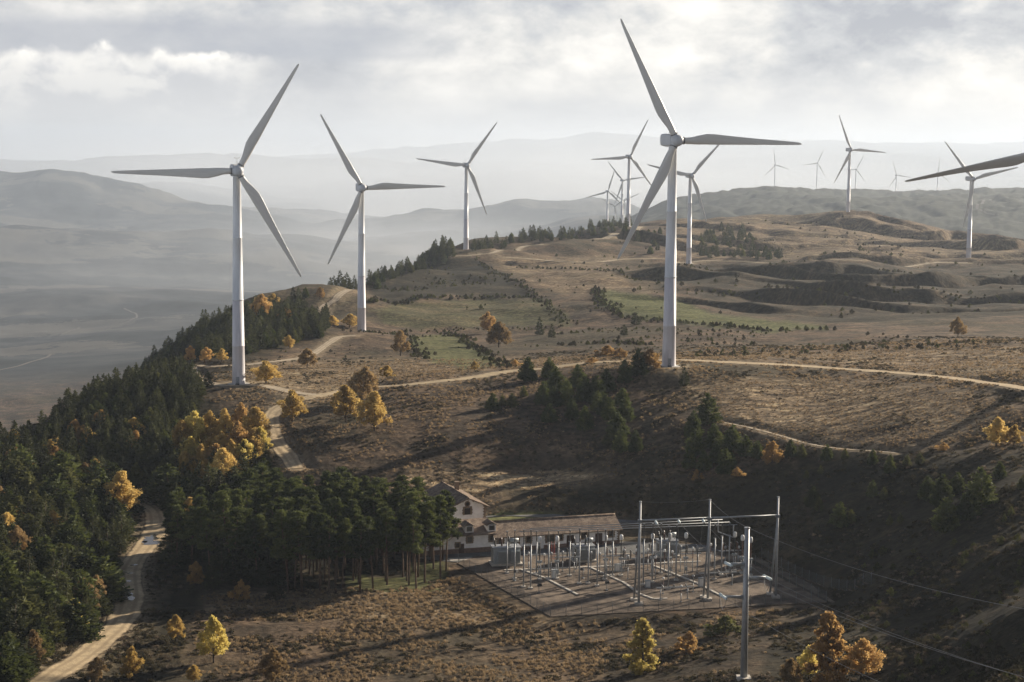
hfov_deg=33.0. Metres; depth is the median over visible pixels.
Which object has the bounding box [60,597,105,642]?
conifer tree
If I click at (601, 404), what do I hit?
young pine
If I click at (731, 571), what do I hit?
isolator switch
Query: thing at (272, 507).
pine tree
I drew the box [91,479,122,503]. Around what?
conifer tree
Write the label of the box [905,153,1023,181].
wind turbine
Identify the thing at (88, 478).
conifer tree
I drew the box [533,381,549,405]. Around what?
young pine
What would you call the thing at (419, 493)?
pine tree
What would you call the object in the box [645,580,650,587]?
control cabinet
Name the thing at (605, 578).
busbar support
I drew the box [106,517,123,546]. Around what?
conifer tree
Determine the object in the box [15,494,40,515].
conifer tree
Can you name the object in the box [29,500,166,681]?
dirt road
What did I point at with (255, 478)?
pine tree
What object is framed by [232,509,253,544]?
pine tree
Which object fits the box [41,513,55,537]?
conifer tree
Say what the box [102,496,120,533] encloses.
conifer tree
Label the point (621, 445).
young pine
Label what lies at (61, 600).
conifer tree
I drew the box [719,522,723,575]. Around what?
busbar support
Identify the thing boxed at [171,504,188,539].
pine tree
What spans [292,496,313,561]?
pine tree
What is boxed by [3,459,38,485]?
conifer tree
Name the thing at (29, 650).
conifer tree
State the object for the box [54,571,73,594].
conifer tree
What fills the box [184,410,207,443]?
autumn tree
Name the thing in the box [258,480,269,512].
pine tree
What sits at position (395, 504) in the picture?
pine tree
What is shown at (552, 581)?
cable duct
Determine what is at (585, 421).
young pine
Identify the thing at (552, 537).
window
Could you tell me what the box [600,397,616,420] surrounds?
young pine
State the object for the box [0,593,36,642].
conifer tree
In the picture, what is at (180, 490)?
pine tree
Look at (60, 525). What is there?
conifer tree
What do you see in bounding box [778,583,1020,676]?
conductor
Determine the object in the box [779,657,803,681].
autumn tree
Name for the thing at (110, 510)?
conifer tree
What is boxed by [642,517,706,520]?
crossbeam
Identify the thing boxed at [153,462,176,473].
autumn tree
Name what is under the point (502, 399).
young pine
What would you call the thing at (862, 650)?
autumn tree
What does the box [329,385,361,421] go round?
autumn tree
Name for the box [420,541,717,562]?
paved forecourt
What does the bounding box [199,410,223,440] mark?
autumn tree
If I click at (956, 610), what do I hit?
shrub
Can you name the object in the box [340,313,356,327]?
autumn tree
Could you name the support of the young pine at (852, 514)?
on the ground at (90, 248)
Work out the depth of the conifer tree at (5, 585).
318.80 m
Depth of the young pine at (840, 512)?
383.63 m
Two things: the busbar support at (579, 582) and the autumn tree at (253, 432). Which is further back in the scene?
the autumn tree at (253, 432)
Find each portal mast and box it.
[630,501,642,605]
[700,499,711,600]
[766,496,779,598]
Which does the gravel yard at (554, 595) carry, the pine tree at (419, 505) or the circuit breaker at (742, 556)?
the circuit breaker at (742, 556)
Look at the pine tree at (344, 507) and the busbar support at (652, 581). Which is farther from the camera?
the pine tree at (344, 507)
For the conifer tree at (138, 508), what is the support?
on the ground at (90, 248)
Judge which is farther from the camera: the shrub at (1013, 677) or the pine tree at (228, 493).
the pine tree at (228, 493)
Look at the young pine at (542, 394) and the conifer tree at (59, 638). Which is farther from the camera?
the young pine at (542, 394)
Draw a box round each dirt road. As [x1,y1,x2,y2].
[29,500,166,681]
[264,359,1023,468]
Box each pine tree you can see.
[161,492,180,552]
[163,490,183,538]
[166,504,186,565]
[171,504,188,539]
[174,487,189,516]
[178,506,200,564]
[190,486,211,517]
[191,507,210,549]
[192,494,209,516]
[194,494,210,523]
[195,517,215,572]
[207,495,222,546]
[209,490,233,552]
[218,483,231,489]
[223,488,234,537]
[224,507,250,580]
[228,487,248,531]
[230,474,244,493]
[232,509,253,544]
[238,484,257,533]
[241,479,256,514]
[243,468,260,488]
[243,470,257,485]
[248,513,269,550]
[250,488,260,512]
[254,514,269,559]
[255,490,272,513]
[256,464,269,486]
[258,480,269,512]
[259,503,268,526]
[265,467,284,489]
[265,500,279,541]
[266,515,286,572]
[267,480,283,501]
[267,509,295,592]
[269,497,285,517]
[270,473,286,496]
[279,478,300,503]
[280,496,297,580]
[280,509,314,592]
[283,477,304,547]
[290,486,306,563]
[291,522,306,589]
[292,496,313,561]
[293,486,318,563]
[303,474,314,489]
[305,489,320,570]
[306,504,319,574]
[306,511,316,578]
[306,521,323,585]
[308,508,329,581]
[309,512,331,590]
[314,485,325,504]
[315,518,339,593]
[319,470,331,498]
[320,498,338,578]
[321,488,331,559]
[325,472,344,497]
[325,497,345,585]
[326,492,342,563]
[331,466,351,484]
[334,517,355,587]
[340,501,347,568]
[341,479,358,558]
[345,498,360,580]
[345,506,360,577]
[345,519,372,592]
[349,508,363,582]
[350,476,361,491]
[352,490,363,561]
[355,516,380,588]
[356,492,372,512]
[358,475,370,496]
[360,484,387,565]
[360,503,373,570]
[369,477,388,559]
[371,501,381,569]
[372,478,389,503]
[373,502,396,573]
[373,506,400,584]
[376,512,399,581]
[378,483,388,555]
[384,481,405,553]
[388,499,400,558]
[391,475,410,528]
[395,513,404,576]
[397,490,421,571]
[397,513,411,580]
[400,488,422,553]
[401,506,423,588]
[402,504,423,584]
[410,476,428,501]
[416,501,425,576]
[416,502,443,582]
[423,498,438,561]
[426,496,434,556]
[428,500,438,568]
[432,494,452,577]
[435,489,457,559]
[438,495,462,570]
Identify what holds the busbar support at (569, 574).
on the gravel yard at (554, 595)
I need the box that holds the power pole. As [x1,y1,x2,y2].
[724,527,764,680]
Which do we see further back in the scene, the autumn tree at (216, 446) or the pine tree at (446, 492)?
the autumn tree at (216, 446)
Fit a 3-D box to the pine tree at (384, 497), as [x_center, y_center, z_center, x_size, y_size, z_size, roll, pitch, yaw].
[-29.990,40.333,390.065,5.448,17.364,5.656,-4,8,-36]
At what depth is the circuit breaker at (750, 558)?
369.18 m
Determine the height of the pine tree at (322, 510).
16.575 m
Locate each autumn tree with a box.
[0,512,15,525]
[0,543,13,555]
[7,525,33,545]
[18,542,27,550]
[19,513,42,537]
[23,629,46,659]
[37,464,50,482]
[42,510,60,529]
[43,439,55,450]
[47,446,61,457]
[66,419,80,432]
[72,578,101,606]
[74,425,83,447]
[78,428,94,445]
[78,462,92,472]
[84,657,109,681]
[92,409,108,423]
[93,575,106,593]
[102,470,141,510]
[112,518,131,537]
[119,646,144,678]
[126,430,140,446]
[128,417,146,434]
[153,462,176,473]
[166,614,185,641]
[171,419,196,450]
[174,450,193,476]
[178,436,199,460]
[183,497,192,517]
[184,346,195,362]
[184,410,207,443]
[184,664,201,681]
[187,561,204,587]
[191,444,209,467]
[195,615,229,662]
[196,437,215,454]
[197,459,208,478]
[199,347,213,360]
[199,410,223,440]
[205,443,221,459]
[209,447,242,482]
[213,431,227,447]
[214,408,232,438]
[215,348,227,361]
[223,421,252,448]
[226,439,240,459]
[228,402,251,428]
[236,439,258,463]
[241,406,271,437]
[246,427,264,456]
[248,294,272,315]
[249,361,282,382]
[251,426,273,456]
[256,648,289,681]
[268,293,280,303]
[276,390,308,421]
[282,335,294,348]
[296,348,316,366]
[314,287,324,296]
[328,315,338,326]
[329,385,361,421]
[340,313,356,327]
[346,366,378,400]
[355,391,392,431]
[379,365,395,378]
[390,330,411,355]
[470,361,479,370]
[479,312,495,331]
[485,321,513,346]
[622,617,660,674]
[639,349,662,369]
[760,440,784,466]
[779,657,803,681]
[796,645,817,678]
[802,610,849,681]
[841,638,886,678]
[949,317,967,336]
[983,416,1009,446]
[1004,424,1023,445]
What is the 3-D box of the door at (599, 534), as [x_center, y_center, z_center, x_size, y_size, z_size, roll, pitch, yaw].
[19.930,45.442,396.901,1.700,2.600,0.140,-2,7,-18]
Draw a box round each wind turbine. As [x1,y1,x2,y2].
[111,64,300,384]
[320,114,444,330]
[416,122,496,249]
[586,171,624,222]
[591,120,650,226]
[601,198,626,219]
[608,162,644,222]
[611,191,639,221]
[617,19,801,366]
[647,145,718,263]
[770,154,787,185]
[806,152,824,188]
[834,116,885,211]
[851,159,863,187]
[889,163,910,190]
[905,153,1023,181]
[945,142,1017,257]
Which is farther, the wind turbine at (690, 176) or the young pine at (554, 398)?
the wind turbine at (690, 176)
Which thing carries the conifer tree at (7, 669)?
on the ground at (90, 248)
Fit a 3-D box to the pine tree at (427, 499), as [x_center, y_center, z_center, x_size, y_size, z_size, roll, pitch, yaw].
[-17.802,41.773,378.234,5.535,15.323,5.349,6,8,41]
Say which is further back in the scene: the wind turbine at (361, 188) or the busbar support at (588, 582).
the wind turbine at (361, 188)
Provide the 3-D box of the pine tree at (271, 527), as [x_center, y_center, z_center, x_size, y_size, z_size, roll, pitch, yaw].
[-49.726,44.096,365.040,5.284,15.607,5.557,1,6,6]
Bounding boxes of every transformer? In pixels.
[488,536,522,565]
[570,535,596,562]
[654,530,679,557]
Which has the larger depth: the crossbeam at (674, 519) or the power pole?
the crossbeam at (674, 519)
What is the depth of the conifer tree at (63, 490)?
414.30 m
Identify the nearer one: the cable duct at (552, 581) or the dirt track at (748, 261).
the cable duct at (552, 581)
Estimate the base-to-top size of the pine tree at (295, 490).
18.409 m
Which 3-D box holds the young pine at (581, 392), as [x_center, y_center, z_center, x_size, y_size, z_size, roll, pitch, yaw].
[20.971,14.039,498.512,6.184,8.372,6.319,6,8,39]
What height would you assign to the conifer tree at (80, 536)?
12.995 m
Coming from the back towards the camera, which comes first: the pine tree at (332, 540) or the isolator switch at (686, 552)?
the isolator switch at (686, 552)
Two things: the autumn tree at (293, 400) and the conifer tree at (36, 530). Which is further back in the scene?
the autumn tree at (293, 400)
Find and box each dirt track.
[194,335,355,385]
[245,384,322,395]
[268,358,297,361]
[317,289,351,312]
[448,244,543,256]
[508,257,967,266]
[594,227,641,238]
[724,422,897,452]
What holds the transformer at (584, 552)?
on the gravel yard at (554, 595)
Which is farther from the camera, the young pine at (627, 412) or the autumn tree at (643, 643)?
the young pine at (627, 412)
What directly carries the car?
on the dirt road at (119, 623)
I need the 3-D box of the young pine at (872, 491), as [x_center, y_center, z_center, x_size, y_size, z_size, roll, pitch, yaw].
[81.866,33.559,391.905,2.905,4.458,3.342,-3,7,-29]
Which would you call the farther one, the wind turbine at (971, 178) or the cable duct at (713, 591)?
the wind turbine at (971, 178)
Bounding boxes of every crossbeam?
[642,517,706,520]
[712,514,775,518]
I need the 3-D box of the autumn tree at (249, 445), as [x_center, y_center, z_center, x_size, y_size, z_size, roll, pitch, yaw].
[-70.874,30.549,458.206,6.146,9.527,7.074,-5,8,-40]
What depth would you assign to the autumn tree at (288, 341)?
682.74 m
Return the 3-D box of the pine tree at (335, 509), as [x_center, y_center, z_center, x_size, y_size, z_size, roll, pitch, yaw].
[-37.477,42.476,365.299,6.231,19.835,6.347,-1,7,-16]
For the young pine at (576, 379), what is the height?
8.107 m
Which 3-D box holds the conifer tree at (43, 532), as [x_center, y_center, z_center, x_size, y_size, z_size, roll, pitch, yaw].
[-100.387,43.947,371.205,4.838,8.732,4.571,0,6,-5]
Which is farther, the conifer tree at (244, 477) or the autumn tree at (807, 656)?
the conifer tree at (244, 477)
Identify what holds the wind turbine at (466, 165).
on the ground at (90, 248)
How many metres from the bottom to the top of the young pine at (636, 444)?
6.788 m
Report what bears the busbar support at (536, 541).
on the gravel yard at (554, 595)
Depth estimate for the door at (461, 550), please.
387.77 m
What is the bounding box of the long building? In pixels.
[491,513,622,549]
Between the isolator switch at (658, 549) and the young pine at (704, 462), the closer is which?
the isolator switch at (658, 549)
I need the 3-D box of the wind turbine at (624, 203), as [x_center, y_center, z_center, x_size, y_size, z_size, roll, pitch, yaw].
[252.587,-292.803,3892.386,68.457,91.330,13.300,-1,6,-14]
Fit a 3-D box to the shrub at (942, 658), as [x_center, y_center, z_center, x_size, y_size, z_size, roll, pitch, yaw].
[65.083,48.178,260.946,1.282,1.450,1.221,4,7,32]
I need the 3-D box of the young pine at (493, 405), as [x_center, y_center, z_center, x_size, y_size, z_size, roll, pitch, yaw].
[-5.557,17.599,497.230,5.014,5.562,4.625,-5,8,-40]
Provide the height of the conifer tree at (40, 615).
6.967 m
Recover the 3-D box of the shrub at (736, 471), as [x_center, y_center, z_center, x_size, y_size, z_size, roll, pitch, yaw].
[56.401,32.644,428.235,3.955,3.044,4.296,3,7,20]
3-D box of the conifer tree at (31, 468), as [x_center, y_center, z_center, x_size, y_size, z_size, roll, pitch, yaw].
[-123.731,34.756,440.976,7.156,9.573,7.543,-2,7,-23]
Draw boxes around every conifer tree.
[0,463,9,485]
[0,465,10,488]
[0,485,17,501]
[0,493,22,521]
[0,513,8,531]
[0,517,14,548]
[0,524,11,542]
[0,538,14,551]
[0,551,26,584]
[0,569,20,600]
[0,585,64,641]
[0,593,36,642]
[0,597,6,621]
[0,631,22,648]
[0,640,22,681]
[1,579,15,600]
[1,632,25,667]
[1,639,40,681]
[2,450,14,472]
[3,443,38,475]
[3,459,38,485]
[3,474,24,496]
[3,606,24,638]
[5,540,30,558]
[7,522,26,546]
[8,550,40,573]
[9,570,65,621]
[11,483,17,495]
[12,507,33,536]
[13,495,31,509]
[15,467,31,486]
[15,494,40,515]
[15,571,29,590]
[17,471,38,495]
[19,459,39,481]
[19,550,34,573]
[19,637,42,671]
[20,549,37,580]
[24,535,43,559]
[24,558,42,572]
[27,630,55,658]
[28,490,46,510]
[29,514,42,536]
[31,526,42,536]
[32,534,61,567]
[33,491,59,522]
[33,612,52,640]
[33,617,55,649]
[36,526,49,548]
[36,600,66,644]
[37,450,85,479]
[37,503,49,526]
[38,473,78,515]
[38,550,58,570]
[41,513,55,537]
[41,551,61,572]
[45,591,76,633]
[47,598,68,636]
[48,560,74,601]
[49,526,57,543]
[51,524,70,542]
[52,508,76,530]
[52,514,94,552]
[53,546,73,576]
[54,543,66,557]
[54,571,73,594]
[58,466,85,495]
[58,568,74,587]
[59,497,66,512]
[59,498,80,517]
[59,542,81,561]
[59,581,74,603]
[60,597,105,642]
[63,547,85,574]
[64,507,75,516]
[67,478,79,503]
[68,576,100,621]
[69,546,110,590]
[71,567,105,601]
[72,509,86,525]
[77,483,87,498]
[77,500,101,529]
[79,459,110,487]
[80,478,101,494]
[81,592,98,624]
[82,475,91,491]
[82,490,100,506]
[85,538,100,559]
[86,554,133,602]
[87,499,108,523]
[88,515,104,537]
[89,533,99,555]
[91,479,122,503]
[94,540,123,568]
[94,583,113,614]
[96,517,108,536]
[96,529,101,543]
[98,547,108,562]
[100,524,118,553]
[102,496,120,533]
[102,499,116,522]
[104,491,111,501]
[104,498,137,530]
[106,462,127,481]
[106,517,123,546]
[109,506,137,545]
[115,533,128,554]
[122,492,145,513]
[140,462,193,504]
[141,470,172,499]
[156,483,179,509]
[156,527,174,560]
[156,533,183,563]
[176,536,201,571]
[179,477,196,497]
[180,530,212,562]
[183,482,196,501]
[190,537,205,565]
[199,467,229,490]
[200,542,220,573]
[201,461,216,499]
[201,535,228,575]
[204,482,211,502]
[211,470,226,493]
[223,466,242,487]
[231,467,260,486]
[251,462,271,490]
[275,558,299,577]
[619,324,627,334]
[678,366,689,385]
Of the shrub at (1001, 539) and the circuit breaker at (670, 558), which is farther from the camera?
the circuit breaker at (670, 558)
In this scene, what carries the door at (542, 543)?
in the long building
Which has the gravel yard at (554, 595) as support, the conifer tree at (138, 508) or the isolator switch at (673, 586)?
the isolator switch at (673, 586)
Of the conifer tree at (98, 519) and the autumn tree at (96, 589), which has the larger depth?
the conifer tree at (98, 519)
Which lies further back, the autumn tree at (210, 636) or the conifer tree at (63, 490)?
the conifer tree at (63, 490)
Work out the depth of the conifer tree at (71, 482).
419.26 m
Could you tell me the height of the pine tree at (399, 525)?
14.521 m
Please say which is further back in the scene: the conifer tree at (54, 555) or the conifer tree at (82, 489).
the conifer tree at (82, 489)
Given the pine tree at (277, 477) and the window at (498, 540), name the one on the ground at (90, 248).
the pine tree at (277, 477)
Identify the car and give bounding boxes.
[143,538,153,542]
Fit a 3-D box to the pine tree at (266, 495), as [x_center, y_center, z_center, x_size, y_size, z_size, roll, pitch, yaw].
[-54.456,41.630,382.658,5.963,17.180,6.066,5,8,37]
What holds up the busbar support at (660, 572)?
on the gravel yard at (554, 595)
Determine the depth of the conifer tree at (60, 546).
359.24 m
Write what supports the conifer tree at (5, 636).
on the ground at (90, 248)
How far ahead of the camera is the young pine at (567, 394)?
496.84 m
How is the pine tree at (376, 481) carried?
on the ground at (90, 248)
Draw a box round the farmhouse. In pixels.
[417,481,497,555]
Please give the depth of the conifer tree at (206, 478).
437.13 m
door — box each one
[459,544,463,552]
[537,537,543,548]
[567,535,573,546]
[595,533,601,544]
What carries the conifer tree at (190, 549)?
on the ground at (90, 248)
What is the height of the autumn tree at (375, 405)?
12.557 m
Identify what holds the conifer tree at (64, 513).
on the ground at (90, 248)
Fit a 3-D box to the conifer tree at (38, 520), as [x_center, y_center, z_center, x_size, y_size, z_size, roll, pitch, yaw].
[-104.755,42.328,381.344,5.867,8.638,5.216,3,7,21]
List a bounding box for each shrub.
[227,579,250,600]
[510,359,522,365]
[586,357,597,363]
[593,345,616,355]
[606,348,627,357]
[674,631,703,653]
[691,469,704,479]
[731,467,746,476]
[872,562,881,570]
[882,620,889,627]
[885,587,896,595]
[914,658,922,666]
[934,442,948,450]
[939,656,946,663]
[950,607,958,614]
[957,557,968,565]
[961,550,968,557]
[962,641,970,648]
[996,537,1004,544]
[1009,674,1017,681]
[1014,580,1020,586]
[1016,565,1022,572]
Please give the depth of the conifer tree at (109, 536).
383.19 m
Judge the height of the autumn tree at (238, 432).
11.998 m
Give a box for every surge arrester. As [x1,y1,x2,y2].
[590,551,591,574]
[679,545,681,570]
[696,545,698,574]
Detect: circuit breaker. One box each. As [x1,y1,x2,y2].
[537,536,541,579]
[554,536,559,579]
[603,535,607,577]
[618,534,623,575]
[650,533,654,575]
[667,533,671,575]
[683,532,687,575]
[731,531,736,570]
[739,535,743,573]
[749,537,752,575]
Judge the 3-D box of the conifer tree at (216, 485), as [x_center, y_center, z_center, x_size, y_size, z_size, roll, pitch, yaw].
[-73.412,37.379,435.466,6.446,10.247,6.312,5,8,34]
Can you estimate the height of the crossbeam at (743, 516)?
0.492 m
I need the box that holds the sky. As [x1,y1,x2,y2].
[0,0,1023,160]
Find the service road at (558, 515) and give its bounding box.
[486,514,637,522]
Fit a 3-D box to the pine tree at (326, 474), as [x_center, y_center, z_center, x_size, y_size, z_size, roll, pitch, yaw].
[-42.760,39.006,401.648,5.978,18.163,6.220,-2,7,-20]
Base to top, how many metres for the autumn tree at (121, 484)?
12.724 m
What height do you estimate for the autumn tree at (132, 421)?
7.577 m
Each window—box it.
[454,542,460,548]
[465,508,469,514]
[465,536,473,543]
[488,535,492,541]
[497,538,504,543]
[525,536,532,543]
[545,535,555,542]
[580,533,587,539]
[607,531,614,537]
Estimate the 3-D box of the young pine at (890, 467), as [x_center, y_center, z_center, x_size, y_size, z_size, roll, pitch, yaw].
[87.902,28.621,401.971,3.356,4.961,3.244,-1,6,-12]
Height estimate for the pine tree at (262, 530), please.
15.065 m
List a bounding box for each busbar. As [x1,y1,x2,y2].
[520,524,736,531]
[530,519,722,528]
[532,522,728,529]
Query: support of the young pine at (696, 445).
on the ground at (90, 248)
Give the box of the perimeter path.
[753,558,833,602]
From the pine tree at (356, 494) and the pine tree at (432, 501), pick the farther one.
the pine tree at (356, 494)
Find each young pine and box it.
[484,393,500,410]
[499,394,505,405]
[506,393,518,407]
[519,385,527,396]
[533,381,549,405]
[540,357,556,377]
[541,403,558,422]
[545,386,563,407]
[546,366,566,391]
[559,379,576,405]
[564,399,579,419]
[568,364,588,388]
[574,375,589,401]
[575,405,594,430]
[584,375,608,403]
[590,390,601,410]
[595,394,610,414]
[600,368,616,392]
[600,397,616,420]
[605,411,630,439]
[611,428,628,452]
[613,396,636,421]
[614,388,631,406]
[627,430,643,452]
[629,348,650,376]
[681,447,695,468]
[682,428,707,457]
[683,410,704,437]
[694,393,723,425]
[695,451,713,471]
[704,423,723,448]
[709,442,723,463]
[715,448,735,474]
[721,424,741,450]
[726,448,737,465]
[735,434,752,456]
[749,440,763,459]
[784,438,796,457]
[795,444,807,458]
[804,486,820,507]
[819,444,833,461]
[827,501,849,527]
[840,448,849,459]
[846,509,856,523]
[866,480,878,497]
[867,449,878,465]
[879,487,887,499]
[883,454,896,473]
[902,455,911,465]
[914,453,925,464]
[916,475,938,500]
[928,474,954,506]
[930,497,959,533]
[950,472,966,493]
[953,489,983,520]
[962,466,999,507]
[992,461,1006,479]
[1007,506,1015,515]
[1016,475,1023,488]
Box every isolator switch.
[525,545,552,566]
[554,548,578,568]
[602,546,629,568]
[621,550,641,573]
[633,544,655,565]
[645,542,667,562]
[656,583,692,599]
[673,544,701,566]
[699,569,736,584]
[718,541,740,565]
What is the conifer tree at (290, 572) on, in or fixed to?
on the ground at (90, 248)
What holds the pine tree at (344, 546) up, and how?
on the ground at (90, 248)
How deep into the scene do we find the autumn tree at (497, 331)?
701.63 m
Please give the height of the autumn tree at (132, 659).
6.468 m
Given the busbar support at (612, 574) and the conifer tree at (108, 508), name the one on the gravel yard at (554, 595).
the busbar support at (612, 574)
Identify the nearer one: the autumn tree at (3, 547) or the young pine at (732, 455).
the autumn tree at (3, 547)
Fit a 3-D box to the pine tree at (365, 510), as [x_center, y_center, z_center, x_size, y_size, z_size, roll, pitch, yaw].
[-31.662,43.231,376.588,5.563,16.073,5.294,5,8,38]
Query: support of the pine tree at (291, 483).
on the ground at (90, 248)
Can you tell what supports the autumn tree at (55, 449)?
on the ground at (90, 248)
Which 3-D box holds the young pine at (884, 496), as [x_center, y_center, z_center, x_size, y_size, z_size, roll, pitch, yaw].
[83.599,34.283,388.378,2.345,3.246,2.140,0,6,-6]
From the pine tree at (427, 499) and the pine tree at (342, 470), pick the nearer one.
the pine tree at (427, 499)
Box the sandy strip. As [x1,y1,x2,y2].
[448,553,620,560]
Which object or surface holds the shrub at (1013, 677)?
on the ground at (90, 248)
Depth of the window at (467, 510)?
399.10 m
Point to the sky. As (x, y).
(80, 79)
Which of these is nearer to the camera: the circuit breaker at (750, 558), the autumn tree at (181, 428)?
the circuit breaker at (750, 558)
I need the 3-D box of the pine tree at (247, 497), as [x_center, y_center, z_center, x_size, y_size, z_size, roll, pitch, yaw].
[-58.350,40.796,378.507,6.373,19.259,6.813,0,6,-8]
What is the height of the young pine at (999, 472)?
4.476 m
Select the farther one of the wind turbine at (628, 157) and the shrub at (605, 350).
the wind turbine at (628, 157)
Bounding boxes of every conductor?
[727,599,878,681]
[732,566,1022,676]
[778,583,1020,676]
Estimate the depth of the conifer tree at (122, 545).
387.43 m
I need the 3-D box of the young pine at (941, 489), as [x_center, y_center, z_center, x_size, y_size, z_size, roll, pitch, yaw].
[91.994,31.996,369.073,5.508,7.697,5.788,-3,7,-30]
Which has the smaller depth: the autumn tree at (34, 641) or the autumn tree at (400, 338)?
the autumn tree at (34, 641)
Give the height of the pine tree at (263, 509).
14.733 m
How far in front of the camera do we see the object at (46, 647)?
296.81 m
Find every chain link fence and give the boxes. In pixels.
[458,556,549,615]
[550,591,826,615]
[742,551,826,601]
[761,551,871,590]
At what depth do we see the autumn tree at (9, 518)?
381.32 m
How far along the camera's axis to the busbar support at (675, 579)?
364.43 m
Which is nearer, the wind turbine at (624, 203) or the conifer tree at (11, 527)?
the conifer tree at (11, 527)
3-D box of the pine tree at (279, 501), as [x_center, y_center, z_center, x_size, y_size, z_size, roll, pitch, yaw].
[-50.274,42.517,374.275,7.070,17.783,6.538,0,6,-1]
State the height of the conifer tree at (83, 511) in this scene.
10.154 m
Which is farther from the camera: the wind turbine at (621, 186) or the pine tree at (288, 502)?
the wind turbine at (621, 186)
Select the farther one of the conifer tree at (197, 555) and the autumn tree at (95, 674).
the conifer tree at (197, 555)
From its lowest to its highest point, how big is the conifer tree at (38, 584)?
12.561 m
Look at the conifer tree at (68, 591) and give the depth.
322.30 m
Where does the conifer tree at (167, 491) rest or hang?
on the ground at (90, 248)
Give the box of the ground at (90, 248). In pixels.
[0,132,1023,681]
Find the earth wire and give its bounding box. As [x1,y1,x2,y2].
[747,527,1022,608]
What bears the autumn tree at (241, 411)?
on the ground at (90, 248)
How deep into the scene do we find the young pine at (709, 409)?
460.70 m
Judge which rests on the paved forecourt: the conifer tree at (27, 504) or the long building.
the long building
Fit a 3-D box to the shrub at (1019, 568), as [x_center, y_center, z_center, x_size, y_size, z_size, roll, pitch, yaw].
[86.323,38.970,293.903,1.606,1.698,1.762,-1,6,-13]
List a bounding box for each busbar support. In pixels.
[504,531,508,573]
[512,530,516,579]
[521,529,525,587]
[528,529,532,588]
[534,530,537,573]
[546,530,550,578]
[557,530,560,575]
[567,529,571,575]
[577,528,581,583]
[586,529,590,583]
[594,528,599,586]
[602,529,606,579]
[610,529,614,575]
[641,523,644,584]
[651,523,654,582]
[658,523,662,573]
[665,526,670,589]
[673,525,678,580]
[712,524,716,579]
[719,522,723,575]
[726,522,730,570]
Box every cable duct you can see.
[504,561,700,570]
[520,568,578,594]
[589,567,667,598]
[654,565,718,594]
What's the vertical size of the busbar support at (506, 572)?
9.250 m
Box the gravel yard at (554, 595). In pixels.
[457,552,826,616]
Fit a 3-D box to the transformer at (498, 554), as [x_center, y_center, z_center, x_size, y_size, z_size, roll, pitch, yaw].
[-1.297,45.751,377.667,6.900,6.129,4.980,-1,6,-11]
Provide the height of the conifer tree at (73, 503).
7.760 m
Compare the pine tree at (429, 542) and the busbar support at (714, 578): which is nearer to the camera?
the busbar support at (714, 578)
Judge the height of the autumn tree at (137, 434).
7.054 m
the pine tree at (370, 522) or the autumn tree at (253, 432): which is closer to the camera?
the pine tree at (370, 522)
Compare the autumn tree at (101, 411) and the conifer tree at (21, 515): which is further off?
the autumn tree at (101, 411)
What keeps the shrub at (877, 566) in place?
on the ground at (90, 248)
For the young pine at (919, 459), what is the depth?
400.42 m
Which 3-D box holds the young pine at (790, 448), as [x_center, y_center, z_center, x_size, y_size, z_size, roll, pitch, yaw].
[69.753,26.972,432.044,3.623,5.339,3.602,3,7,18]
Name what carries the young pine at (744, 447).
on the ground at (90, 248)
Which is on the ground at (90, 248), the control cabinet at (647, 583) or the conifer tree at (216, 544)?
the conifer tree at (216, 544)
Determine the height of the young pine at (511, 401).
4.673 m
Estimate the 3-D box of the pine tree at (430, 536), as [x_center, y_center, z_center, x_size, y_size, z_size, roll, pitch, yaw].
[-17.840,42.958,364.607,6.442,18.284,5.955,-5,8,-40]
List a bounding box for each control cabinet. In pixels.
[551,569,556,578]
[614,563,620,571]
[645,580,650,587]
[698,577,703,586]
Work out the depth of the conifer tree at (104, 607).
336.01 m
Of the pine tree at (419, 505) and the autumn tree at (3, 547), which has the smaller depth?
the autumn tree at (3, 547)
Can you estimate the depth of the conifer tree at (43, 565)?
350.58 m
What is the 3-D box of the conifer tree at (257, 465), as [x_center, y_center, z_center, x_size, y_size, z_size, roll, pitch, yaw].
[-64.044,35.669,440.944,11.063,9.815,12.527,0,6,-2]
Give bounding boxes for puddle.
[141,542,159,544]
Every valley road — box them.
[0,353,52,369]
[119,308,137,324]
[976,199,997,214]

